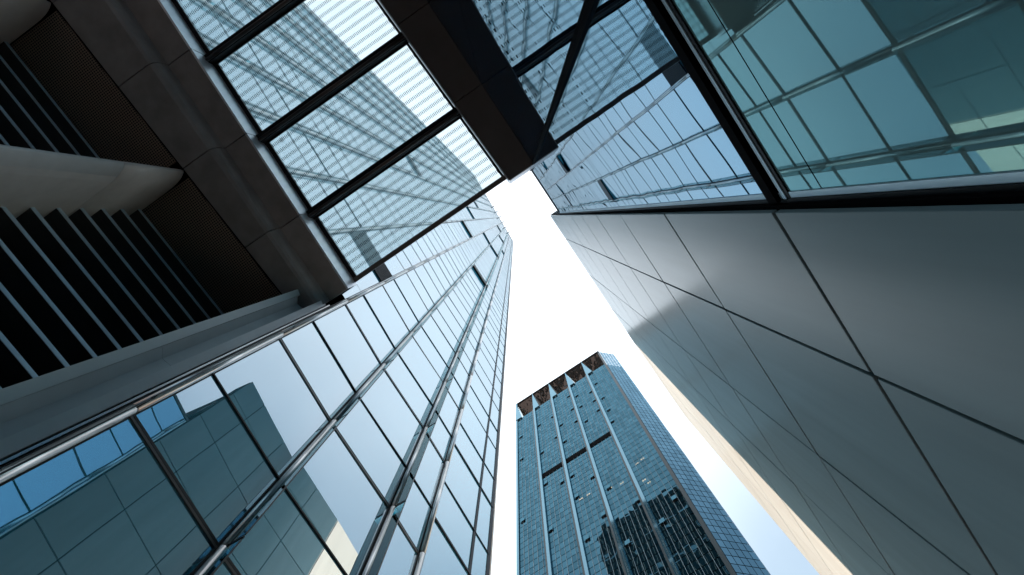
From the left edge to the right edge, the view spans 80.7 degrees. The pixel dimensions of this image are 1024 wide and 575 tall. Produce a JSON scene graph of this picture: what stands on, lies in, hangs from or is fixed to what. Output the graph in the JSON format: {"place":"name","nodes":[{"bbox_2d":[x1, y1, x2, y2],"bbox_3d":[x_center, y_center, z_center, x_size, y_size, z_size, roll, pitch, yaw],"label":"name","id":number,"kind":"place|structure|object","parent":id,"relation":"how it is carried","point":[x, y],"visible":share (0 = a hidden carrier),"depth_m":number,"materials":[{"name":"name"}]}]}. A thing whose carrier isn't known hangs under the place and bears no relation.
{"place":"outdoors","nodes":[
{"label":"outdoors","id":0,"kind":"place"},
{"bbox_2d":[304,0,819,574],"label":"sky","id":1,"kind":"structure","parent":0,"point":[558,317],"materials":[{"name":"white"}]},
{"bbox_2d":[516,351,770,574],"bbox_3d":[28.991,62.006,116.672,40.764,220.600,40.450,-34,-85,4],"label":"ribbed tower","id":2,"kind":"structure","parent":0,"point":[609,480],"depth_m":127.18,"materials":[{"name":"blue glass"}]},
{"bbox_2d":[624,539,631,547],"bbox_3d":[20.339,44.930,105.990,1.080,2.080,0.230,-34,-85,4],"label":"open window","id":3,"kind":"structure","parent":2,"relation":"in","point":[627,541],"depth_m":105.82,"materials":[{"name":"blue glass"}]},
{"bbox_2d":[659,517,665,525],"bbox_3d":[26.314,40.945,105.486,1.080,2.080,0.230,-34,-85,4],"label":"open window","id":4,"kind":"structure","parent":2,"relation":"in","point":[661,520],"depth_m":105.34,"materials":[{"name":"blue glass"}]},
{"bbox_2d":[550,191,1023,574],"bbox_3d":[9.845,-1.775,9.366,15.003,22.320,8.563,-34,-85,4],"label":"panel building","id":5,"kind":"structure","parent":0,"point":[842,381],"depth_m":3.28,"materials":[{"name":"metal"}]},
{"label":"ground","id":6,"kind":"structure","parent":0,"visible":0},
{"bbox_2d":[0,0,329,466],"bbox_3d":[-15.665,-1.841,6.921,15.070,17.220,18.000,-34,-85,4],"label":"louvred portal","id":7,"kind":"object","parent":6,"relation":"on","point":[114,296],"visible":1,"depth_m":11.68,"materials":[{"name":"black metal"}]},
{"bbox_2d":[46,0,533,307],"bbox_3d":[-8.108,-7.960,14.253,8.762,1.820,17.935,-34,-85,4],"label":"glass canopy","id":8,"kind":"object","parent":7,"relation":"attached to","point":[158,61],"visible":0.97,"depth_m":14.31,"materials":[{"name":"black metal"}]},
{"bbox_2d":[0,0,512,574],"bbox_3d":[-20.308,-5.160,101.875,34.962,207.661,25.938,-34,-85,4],"label":"glass tower","id":9,"kind":"structure","parent":6,"relation":"on","point":[354,430],"depth_m":12.55,"materials":[{"name":"blue glass"}]},
{"bbox_2d":[426,0,1023,213],"bbox_3d":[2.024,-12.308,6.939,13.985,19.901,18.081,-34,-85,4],"label":"mirror building","id":10,"kind":"structure","parent":6,"relation":"on","point":[612,105],"depth_m":2.48,"materials":[{"name":"teal glass"}]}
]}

